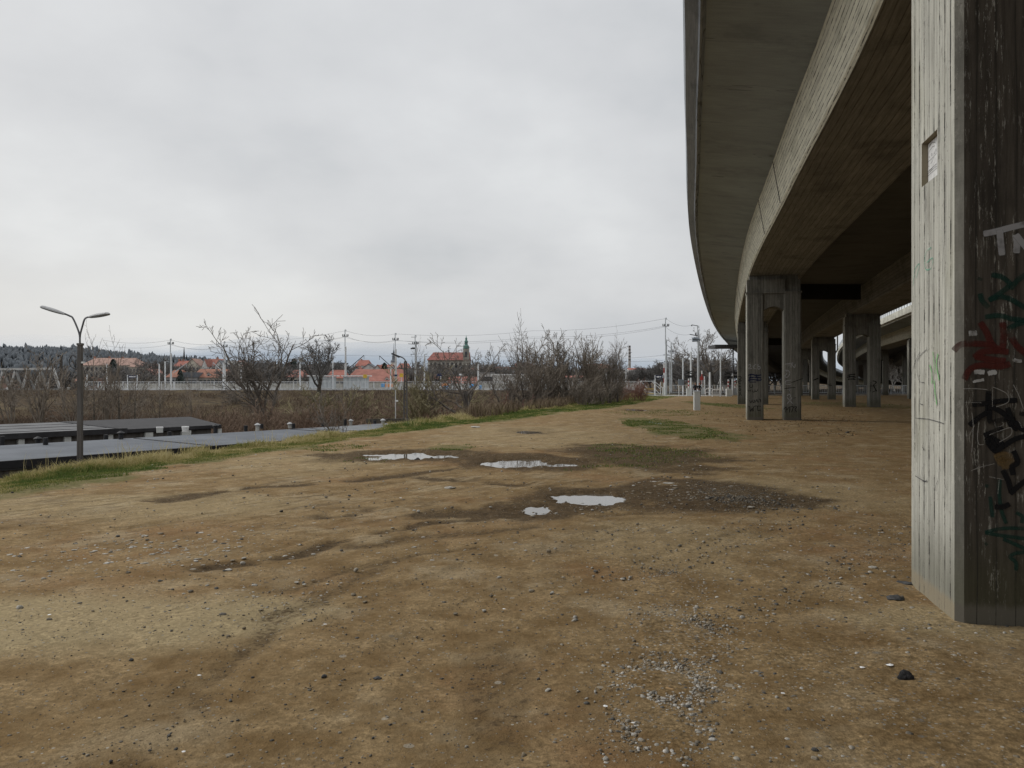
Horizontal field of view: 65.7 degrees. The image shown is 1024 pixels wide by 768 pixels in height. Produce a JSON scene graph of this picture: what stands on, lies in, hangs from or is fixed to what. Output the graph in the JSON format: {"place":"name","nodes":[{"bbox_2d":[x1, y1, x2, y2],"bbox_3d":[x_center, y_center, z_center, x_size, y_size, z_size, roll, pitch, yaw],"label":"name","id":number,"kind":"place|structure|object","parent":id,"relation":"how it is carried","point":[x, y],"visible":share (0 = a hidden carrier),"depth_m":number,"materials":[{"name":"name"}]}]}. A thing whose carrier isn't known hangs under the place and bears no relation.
{"place":"outdoors","nodes":[
{"label":"outdoors","id":0,"kind":"place"},
{"bbox_2d":[0,393,675,493],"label":"grass","id":1,"kind":"structure","parent":0,"point":[72,472],"depth_m":19.23,"materials":[{"name":"plant"}]},
{"bbox_2d":[0,0,911,361],"label":"sky","id":2,"kind":"structure","parent":0,"point":[450,169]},
{"bbox_2d":[100,347,840,365],"bbox_3d":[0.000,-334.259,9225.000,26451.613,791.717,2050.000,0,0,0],"label":"mountains","id":3,"kind":"structure","parent":0,"point":[161,352],"depth_m":9663.50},
{"bbox_2d":[172,344,842,380],"bbox_3d":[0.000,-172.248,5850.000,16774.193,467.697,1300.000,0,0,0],"label":"mountains","id":4,"kind":"structure","parent":0,"point":[354,356],"depth_m":6074.17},
{"bbox_2d":[0,363,1023,767],"bbox_3d":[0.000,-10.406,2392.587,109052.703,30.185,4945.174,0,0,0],"label":"ground","id":5,"kind":"structure","parent":0,"point":[978,713],"depth_m":5.68,"materials":[{"name":"soil"}]},
{"bbox_2d":[0,367,29,423],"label":"young tree","id":6,"kind":"object","parent":5,"relation":"on","point":[9,389],"visible":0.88,"depth_m":80.08,"materials":[{"name":"brown plant"}]},
{"bbox_2d":[4,370,46,387],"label":"distant tree","id":7,"kind":"object","parent":5,"relation":"on","point":[23,374],"visible":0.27,"depth_m":228.01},
{"bbox_2d":[0,368,59,389],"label":"truss bridge","id":8,"kind":"structure","parent":5,"relation":"on","point":[15,372],"depth_m":149.85,"materials":[{"name":"metal"}]},
{"bbox_2d":[5,346,66,422],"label":"young tree","id":9,"kind":"object","parent":5,"relation":"on","point":[41,414],"visible":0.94,"depth_m":65.42,"materials":[{"name":"brown plant"}]},
{"bbox_2d":[42,360,97,421],"bbox_3d":[-35.858,1.757,64.265,4.039,7.442,2.499,0,0,-24],"label":"young tree","id":10,"kind":"object","parent":5,"relation":"on","point":[63,400],"visible":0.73,"depth_m":64.09,"materials":[{"name":"brown plant"}]},
{"bbox_2d":[40,305,109,463],"bbox_3d":[-9.676,1.129,17.656,1.589,5.742,0.398,0,0,0],"label":"street lamp","id":11,"kind":"object","parent":5,"relation":"on","point":[80,362],"visible":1,"depth_m":17.55,"materials":[{"name":"metal"}]},
{"bbox_2d":[46,365,105,389],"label":"distant tree","id":12,"kind":"object","parent":5,"relation":"on","point":[96,374],"visible":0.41,"depth_m":200.72,"materials":[{"name":"plant"}]},
{"bbox_2d":[67,320,118,419],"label":"young tree","id":13,"kind":"object","parent":5,"relation":"on","point":[95,403],"visible":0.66,"depth_m":67.93,"materials":[{"name":"brown plant"}]},
{"bbox_2d":[91,363,126,419],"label":"young tree","id":14,"kind":"object","parent":5,"relation":"on","point":[107,403],"visible":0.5,"depth_m":71.74,"materials":[{"name":"brown plant"}]},
{"bbox_2d":[0,417,221,445],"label":"garage row","id":15,"kind":"object","parent":5,"relation":"on","point":[27,433],"visible":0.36,"depth_m":34.12,"materials":[{"name":"grey concrete"}]},
{"bbox_2d":[83,356,142,376],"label":"town block","id":16,"kind":"structure","parent":5,"relation":"on","point":[127,363],"depth_m":332.45,"materials":[{"name":"brick"}]},
{"bbox_2d":[96,326,149,418],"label":"young tree","id":17,"kind":"object","parent":5,"relation":"on","point":[118,394],"visible":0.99,"depth_m":69.71,"materials":[{"name":"brown plant"}]},
{"bbox_2d":[111,367,140,382],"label":"distant tree","id":18,"kind":"object","parent":5,"relation":"on","point":[122,371],"visible":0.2,"depth_m":227.89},
{"bbox_2d":[113,352,158,418],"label":"young tree","id":19,"kind":"object","parent":5,"relation":"on","point":[143,399],"visible":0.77,"depth_m":73.00,"materials":[{"name":"brown plant"}]},
{"bbox_2d":[116,370,156,382],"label":"distant tree","id":20,"kind":"object","parent":5,"relation":"on","point":[141,376],"visible":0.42,"depth_m":219.58,"materials":[{"name":"plant"}]},
{"bbox_2d":[130,358,169,371],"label":"distant tree","id":21,"kind":"object","parent":5,"relation":"on","point":[145,365],"visible":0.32,"depth_m":298.20,"materials":[{"name":"plant"}]},
{"bbox_2d":[142,358,173,417],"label":"young tree","id":22,"kind":"object","parent":5,"relation":"on","point":[158,379],"visible":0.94,"depth_m":75.96,"materials":[{"name":"brown plant"}]},
{"bbox_2d":[139,361,176,382],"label":"distant tree","id":23,"kind":"object","parent":5,"relation":"on","point":[154,371],"visible":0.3,"depth_m":259.68,"materials":[{"name":"plant"}]},
{"bbox_2d":[166,370,184,382],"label":"house","id":24,"kind":"structure","parent":5,"relation":"on","point":[174,376],"depth_m":244.16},
{"bbox_2d":[168,339,186,388],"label":"railway mast","id":25,"kind":"object","parent":5,"relation":"on","point":[171,363],"visible":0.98,"depth_m":120.92,"materials":[{"name":"concrete"}]},
{"bbox_2d":[166,362,202,375],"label":"distant tree","id":26,"kind":"object","parent":5,"relation":"on","point":[187,368],"visible":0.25,"depth_m":260.72,"materials":[{"name":"plant"}]},
{"bbox_2d":[175,358,199,416],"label":"young tree","id":27,"kind":"object","parent":5,"relation":"on","point":[189,391],"visible":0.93,"depth_m":74.00,"materials":[{"name":"brown plant"}]},
{"bbox_2d":[183,372,203,382],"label":"side wing","id":28,"kind":"structure","parent":5,"relation":"on","point":[195,376],"depth_m":237.95,"materials":[{"name":"paint"}]},
{"bbox_2d":[0,419,387,478],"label":"garage row","id":29,"kind":"object","parent":5,"relation":"on","point":[12,458],"visible":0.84,"depth_m":24.52,"materials":[{"name":"metal"}]},
{"bbox_2d":[185,358,202,371],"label":"house","id":30,"kind":"structure","parent":5,"relation":"on","point":[195,362],"depth_m":365.00,"materials":[{"name":"paint"}]},
{"bbox_2d":[0,342,426,377],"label":"forest","id":31,"kind":"object","parent":5,"relation":"on","point":[16,356],"visible":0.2,"depth_m":594.44,"materials":[{"name":"plant"}]},
{"bbox_2d":[197,369,234,382],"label":"station house","id":32,"kind":"structure","parent":5,"relation":"on","point":[204,376],"depth_m":240.41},
{"bbox_2d":[195,408,246,433],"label":"shrub","id":33,"kind":"object","parent":5,"relation":"on","point":[228,424],"visible":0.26,"depth_m":48.41,"materials":[{"name":"plant"}]},
{"bbox_2d":[212,367,242,382],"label":"distant tree","id":34,"kind":"object","parent":5,"relation":"on","point":[220,373],"visible":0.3,"depth_m":227.30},
{"bbox_2d":[208,405,269,433],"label":"shrub","id":35,"kind":"object","parent":5,"relation":"on","point":[247,422],"visible":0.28,"depth_m":47.45,"materials":[{"name":"plant"}]},
{"bbox_2d":[193,307,321,427],"bbox_3d":[-19.480,-0.166,58.974,9.917,11.198,6.388,0,0,22],"label":"bare tree","id":36,"kind":"object","parent":5,"relation":"on","point":[244,379],"visible":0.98,"depth_m":58.79,"materials":[{"name":"brown plant"}]},
{"bbox_2d":[244,409,295,430],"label":"shrub","id":37,"kind":"object","parent":5,"relation":"on","point":[261,422],"visible":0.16,"depth_m":49.90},
{"bbox_2d":[240,397,310,428],"bbox_3d":[-16.796,2.898,56.542,5.019,3.855,4.725,0,0,13],"label":"shrub","id":38,"kind":"object","parent":5,"relation":"on","point":[268,414],"visible":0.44,"depth_m":56.64,"materials":[{"name":"plant"}]},
{"bbox_2d":[266,363,298,382],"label":"distant tree","id":39,"kind":"object","parent":5,"relation":"on","point":[288,372],"visible":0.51,"depth_m":238.52,"materials":[{"name":"plant"}]},
{"bbox_2d":[23,401,573,473],"bbox_3d":[-2.804,1.519,34.528,2.006,0.863,53.018,0,0,16],"label":"straw","id":40,"kind":"object","parent":5,"relation":"on","point":[180,447],"visible":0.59,"depth_m":17.72,"materials":[{"name":"beige plant"}]},
{"bbox_2d":[277,398,341,427],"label":"shrub","id":41,"kind":"object","parent":5,"relation":"on","point":[308,418],"visible":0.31,"depth_m":54.66,"materials":[{"name":"plant"}]},
{"bbox_2d":[0,387,627,428],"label":"dry undergrowth","id":42,"kind":"object","parent":5,"relation":"on","point":[30,419],"visible":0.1,"depth_m":104.23,"materials":[{"name":"plant"}]},
{"bbox_2d":[289,334,345,393],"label":"bare tree","id":43,"kind":"object","parent":5,"relation":"on","point":[319,362],"visible":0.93,"depth_m":112.36,"materials":[{"name":"brown plant"}]},
{"bbox_2d":[266,384,376,420],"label":"willow bush","id":44,"kind":"object","parent":5,"relation":"on","point":[327,399],"visible":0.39,"depth_m":69.28,"materials":[{"name":"brown plant"}]},
{"bbox_2d":[306,384,354,432],"bbox_3d":[-5.966,1.186,26.486,1.635,2.380,2.685,0,0,-21],"label":"bush","id":45,"kind":"object","parent":5,"relation":"on","point":[331,417],"visible":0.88,"depth_m":26.85,"materials":[{"name":"brown plant"}]},
{"bbox_2d":[326,370,348,382],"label":"house","id":46,"kind":"structure","parent":5,"relation":"on","point":[340,373],"depth_m":223.85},
{"bbox_2d":[316,405,362,425],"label":"shrub","id":47,"kind":"object","parent":5,"relation":"on","point":[341,413],"visible":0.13,"depth_m":56.75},
{"bbox_2d":[327,397,377,424],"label":"shrub","id":48,"kind":"object","parent":5,"relation":"on","point":[365,411],"visible":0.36,"depth_m":67.39,"materials":[{"name":"plant"}]},
{"bbox_2d":[342,329,363,388],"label":"railway mast","id":49,"kind":"object","parent":5,"relation":"on","point":[346,369],"visible":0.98,"depth_m":120.95,"materials":[{"name":"metal"}]},
{"bbox_2d":[105,319,690,344],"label":"overhead wire","id":50,"kind":"object","parent":49,"relation":"attached to","point":[381,335],"visible":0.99,"depth_m":120.99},
{"bbox_2d":[330,388,383,423],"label":"willow bush","id":51,"kind":"object","parent":5,"relation":"on","point":[368,404],"visible":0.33,"depth_m":70.75,"materials":[{"name":"brown plant"}]},
{"bbox_2d":[94,389,634,390],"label":"platform","id":52,"kind":"structure","parent":5,"relation":"on","point":[286,389],"depth_m":117.14,"materials":[{"name":"concrete"}]},
{"bbox_2d":[85,381,173,388],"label":"railing","id":53,"kind":"object","parent":52,"relation":"on","point":[137,383],"visible":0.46,"depth_m":117.17,"materials":[{"name":"white metal"}]},
{"bbox_2d":[174,381,306,388],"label":"railing","id":54,"kind":"object","parent":52,"relation":"on","point":[238,386],"visible":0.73,"depth_m":117.17,"materials":[{"name":"white metal"}]},
{"bbox_2d":[307,375,339,388],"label":"platform shelter","id":55,"kind":"object","parent":52,"relation":"on","point":[325,378],"visible":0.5,"depth_m":119.00,"materials":[{"name":"white glass"}]},
{"bbox_2d":[341,375,371,388],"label":"platform shelter","id":56,"kind":"object","parent":52,"relation":"on","point":[364,385],"visible":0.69,"depth_m":119.00,"materials":[{"name":"white glass"}]},
{"bbox_2d":[307,381,438,388],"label":"railing","id":57,"kind":"object","parent":52,"relation":"on","point":[364,381],"visible":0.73,"depth_m":117.17,"materials":[{"name":"white metal"}]},
{"bbox_2d":[100,383,639,388],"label":"wall","id":58,"kind":"structure","parent":5,"relation":"on","point":[283,385],"depth_m":136.00,"materials":[{"name":"concrete"}]},
{"bbox_2d":[348,369,408,382],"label":"station house","id":59,"kind":"structure","parent":5,"relation":"on","point":[380,374],"depth_m":219.45,"materials":[{"name":"tile"}]},
{"bbox_2d":[379,333,398,387],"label":"railway mast","id":60,"kind":"object","parent":5,"relation":"on","point":[395,358],"visible":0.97,"depth_m":120.94,"materials":[{"name":"metal"}]},
{"bbox_2d":[366,418,420,422],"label":"wall","id":61,"kind":"structure","parent":5,"relation":"on","point":[393,420],"depth_m":44.22,"materials":[{"name":"grey concrete"}]},
{"bbox_2d":[391,353,407,418],"bbox_3d":[-6.362,1.433,45.000,0.956,6.404,0.200,0,0,0],"label":"street lamp","id":62,"kind":"object","parent":5,"relation":"on","point":[404,393],"visible":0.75,"depth_m":44.93,"materials":[{"name":"metal"}]},
{"bbox_2d":[363,452,458,459],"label":"puddle","id":63,"kind":"object","parent":5,"relation":"on","point":[415,455],"visible":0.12,"depth_m":18.09,"materials":[{"name":"liquid"}]},
{"bbox_2d":[408,338,428,400],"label":"young tree","id":64,"kind":"object","parent":5,"relation":"on","point":[422,372],"visible":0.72,"depth_m":107.93,"materials":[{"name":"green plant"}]},
{"bbox_2d":[417,366,446,382],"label":"distant tree","id":65,"kind":"object","parent":5,"relation":"on","point":[437,378],"visible":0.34,"depth_m":222.94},
{"bbox_2d":[376,363,488,418],"bbox_3d":[-5.735,2.061,57.578,5.017,7.065,11.596,0,0,37],"label":"willow bush","id":66,"kind":"object","parent":5,"relation":"on","point":[421,402],"visible":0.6,"depth_m":55.63,"materials":[{"name":"brown plant"}]},
{"bbox_2d":[427,352,470,371],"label":"building","id":67,"kind":"structure","parent":5,"relation":"on","point":[446,354],"depth_m":381.30,"materials":[{"name":"stone"}]},
{"bbox_2d":[413,332,507,412],"bbox_3d":[-3.651,0.800,57.325,6.957,9.069,4.538,0,0,-41],"label":"gnarled tree","id":68,"kind":"object","parent":5,"relation":"on","point":[464,393],"visible":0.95,"depth_m":56.69,"materials":[{"name":"brown plant"}]},
{"bbox_2d":[463,337,468,366],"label":"church tower","id":69,"kind":"structure","parent":5,"relation":"on","point":[466,351],"depth_m":379.60,"materials":[{"name":"stone"}]},
{"bbox_2d":[471,360,510,373],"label":"distant tree","id":70,"kind":"object","parent":5,"relation":"on","point":[484,368],"visible":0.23,"depth_m":299.36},
{"bbox_2d":[466,313,553,404],"bbox_3d":[-0.039,-0.288,61.808,7.011,10.792,5.721,0,0,0],"label":"bare tree","id":71,"kind":"object","parent":5,"relation":"on","point":[493,387],"visible":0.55,"depth_m":61.90,"materials":[{"name":"brown plant"}]},
{"bbox_2d":[436,395,586,419],"bbox_3d":[4.633,1.616,64.402,3.436,1.914,56.972,0,0,15],"label":"straw fringe","id":72,"kind":"object","parent":5,"relation":"on","point":[476,410],"visible":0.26,"depth_m":43.56,"materials":[{"name":"plant"}]},
{"bbox_2d":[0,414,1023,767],"bbox_3d":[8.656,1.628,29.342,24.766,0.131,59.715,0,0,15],"label":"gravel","id":73,"kind":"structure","parent":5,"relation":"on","point":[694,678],"depth_m":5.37,"materials":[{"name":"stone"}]},
{"bbox_2d":[481,459,547,467],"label":"puddle","id":74,"kind":"object","parent":5,"relation":"on","point":[529,463],"visible":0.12,"depth_m":16.39,"materials":[{"name":"liquid"}]},
{"bbox_2d":[499,308,545,405],"bbox_3d":[1.200,-0.643,60.229,3.911,10.248,4.793,0,0,-25],"label":"bush","id":75,"kind":"object","parent":5,"relation":"on","point":[521,383],"visible":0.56,"depth_m":60.39,"materials":[{"name":"brown plant"}]},
{"bbox_2d":[498,342,570,406],"bbox_3d":[1.346,0.321,59.370,4.608,7.128,5.144,0,0,35],"label":"bush","id":76,"kind":"object","parent":5,"relation":"on","point":[535,388],"visible":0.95,"depth_m":58.58,"materials":[{"name":"brown plant"}]},
{"bbox_2d":[523,507,550,514],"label":"puddle","id":77,"kind":"object","parent":5,"relation":"on","point":[537,510],"visible":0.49,"depth_m":10.26,"materials":[{"name":"liquid"}]},
{"bbox_2d":[517,328,579,400],"bbox_3d":[2.856,-0.438,61.425,4.874,7.945,4.365,0,0,0],"label":"bush","id":78,"kind":"object","parent":5,"relation":"on","point":[557,374],"visible":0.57,"depth_m":61.84,"materials":[{"name":"brown plant"}]},
{"bbox_2d":[537,325,602,399],"bbox_3d":[4.440,-1.175,64.257,5.565,7.217,4.044,0,0,-36],"label":"bush","id":79,"kind":"object","parent":5,"relation":"on","point":[576,369],"visible":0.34,"depth_m":63.81,"materials":[{"name":"brown plant"}]},
{"bbox_2d":[563,369,605,404],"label":"shrub","id":80,"kind":"object","parent":5,"relation":"on","point":[582,388],"visible":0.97,"depth_m":59.03,"materials":[{"name":"plant"}]},
{"bbox_2d":[551,494,625,505],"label":"puddle","id":81,"kind":"object","parent":5,"relation":"on","point":[597,499],"visible":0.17,"depth_m":11.33,"materials":[{"name":"liquid"}]},
{"bbox_2d":[573,333,609,402],"bbox_3d":[6.609,-0.970,63.127,3.406,6.587,3.803,0,0,-19],"label":"bush","id":82,"kind":"object","parent":5,"relation":"on","point":[586,368],"visible":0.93,"depth_m":62.97,"materials":[{"name":"brown plant"}]},
{"bbox_2d":[583,376,619,404],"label":"shrub","id":83,"kind":"object","parent":5,"relation":"on","point":[596,397],"visible":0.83,"depth_m":61.35,"materials":[{"name":"plant"}]},
{"bbox_2d":[578,344,626,401],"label":"bush","id":84,"kind":"object","parent":5,"relation":"on","point":[600,399],"visible":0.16,"depth_m":69.92,"materials":[{"name":"brown plant"}]},
{"bbox_2d":[587,337,629,402],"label":"bush","id":85,"kind":"object","parent":5,"relation":"on","point":[612,377],"visible":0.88,"depth_m":65.86,"materials":[{"name":"brown plant"}]},
{"bbox_2d":[609,327,626,401],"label":"bare tree","id":86,"kind":"object","parent":5,"relation":"on","point":[620,361],"visible":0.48,"depth_m":69.16,"materials":[{"name":"brown plant"}]},
{"bbox_2d":[604,377,633,401],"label":"shrub","id":87,"kind":"object","parent":5,"relation":"on","point":[619,395],"visible":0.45,"depth_m":70.43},
{"bbox_2d":[626,381,642,400],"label":"shrub","id":88,"kind":"object","parent":5,"relation":"on","point":[634,395],"visible":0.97,"depth_m":74.72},
{"bbox_2d":[634,381,651,400],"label":"shrub","id":89,"kind":"object","parent":5,"relation":"on","point":[641,396],"visible":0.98,"depth_m":75.28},
{"bbox_2d":[633,364,653,388],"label":"distant tree","id":90,"kind":"object","parent":5,"relation":"on","point":[637,369],"visible":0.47,"depth_m":248.73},
{"bbox_2d":[642,363,661,388],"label":"distant tree","id":91,"kind":"object","parent":5,"relation":"on","point":[650,375],"visible":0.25,"depth_m":245.53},
{"bbox_2d":[662,318,668,394],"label":"railway mast","id":92,"kind":"object","parent":5,"relation":"on","point":[665,356],"visible":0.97,"depth_m":111.89,"materials":[{"name":"metal"}]},
{"bbox_2d":[652,360,687,388],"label":"distant tree","id":93,"kind":"object","parent":5,"relation":"on","point":[662,365],"visible":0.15,"depth_m":229.65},
{"bbox_2d":[659,354,708,389],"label":"distant tree","id":94,"kind":"object","parent":5,"relation":"on","point":[675,375],"visible":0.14,"depth_m":210.23,"materials":[{"name":"plant"}]},
{"bbox_2d":[667,354,719,390],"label":"distant tree","id":95,"kind":"object","parent":5,"relation":"on","point":[688,370],"visible":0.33,"depth_m":189.71,"materials":[{"name":"plant"}]},
{"bbox_2d":[690,325,700,390],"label":"railway mast","id":96,"kind":"object","parent":5,"relation":"on","point":[697,339],"visible":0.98,"depth_m":103.91,"materials":[{"name":"metal"}]},
{"bbox_2d":[693,391,700,409],"bbox_3d":[11.351,1.055,48.730,0.400,1.290,0.320,0,0,0],"label":"utility cabinet","id":97,"kind":"object","parent":5,"relation":"on","point":[696,400],"visible":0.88,"depth_m":48.59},
{"bbox_2d":[666,329,736,390],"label":"old oak","id":98,"kind":"object","parent":5,"relation":"on","point":[704,358],"visible":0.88,"depth_m":141.10,"materials":[{"name":"brown plant"}]},
{"bbox_2d":[692,362,726,390],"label":"distant tree","id":99,"kind":"object","parent":5,"relation":"on","point":[706,378],"visible":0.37,"depth_m":179.10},
{"bbox_2d":[702,357,736,390],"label":"distant tree","id":100,"kind":"object","parent":5,"relation":"on","point":[728,370],"visible":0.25,"depth_m":179.80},
{"bbox_2d":[661,393,906,393],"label":"ballast","id":101,"kind":"structure","parent":5,"relation":"on","point":[781,393],"depth_m":121.20,"materials":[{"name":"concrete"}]},
{"bbox_2d":[650,391,906,392],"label":"rails","id":102,"kind":"object","parent":101,"relation":"on","point":[803,391],"visible":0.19,"depth_m":130.00,"materials":[{"name":"metal"}]},
{"bbox_2d":[701,402,870,436],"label":"dead leaves","id":103,"kind":"object","parent":5,"relation":"on","point":[800,423],"visible":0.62,"depth_m":31.36,"materials":[{"name":"brown plant"}]},
{"bbox_2d":[667,394,906,394],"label":"kerb","id":104,"kind":"structure","parent":5,"relation":"on","point":[781,394],"depth_m":111.90,"materials":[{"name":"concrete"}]},
{"bbox_2d":[683,0,1023,626],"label":"viaduct","id":105,"kind":"object","parent":5,"relation":"on","point":[854,168],"visible":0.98,"depth_m":12.78,"materials":[{"name":"concrete"}]},
{"bbox_2d":[837,303,911,398],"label":"viaduct","id":106,"kind":"object","parent":5,"relation":"on","point":[896,336],"visible":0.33,"depth_m":111.31,"materials":[{"name":"grey concrete"}]},
{"bbox_2d":[889,358,897,390],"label":"birch","id":107,"kind":"object","parent":5,"relation":"on","point":[894,378],"visible":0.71,"depth_m":149.46,"materials":[{"name":"plant"}]},
{"bbox_2d":[897,669,913,679],"bbox_3d":[2.126,1.589,4.297,0.093,0.081,0.056,0,0,0],"label":"rock","id":108,"kind":"object","parent":5,"relation":"on","point":[904,674],"visible":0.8,"depth_m":4.28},
{"bbox_2d":[303,401,911,473],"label":"thin grass","id":109,"kind":"structure","parent":0,"point":[646,422],"depth_m":22.62,"materials":[{"name":"plant"}]},
{"label":"road","id":110,"kind":"structure","parent":0,"visible":0},
{"bbox_2d":[708,345,736,373],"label":"canopy","id":111,"kind":"object","parent":110,"relation":"on","point":[732,347],"visible":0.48,"depth_m":113.50,"materials":[{"name":"metal"}]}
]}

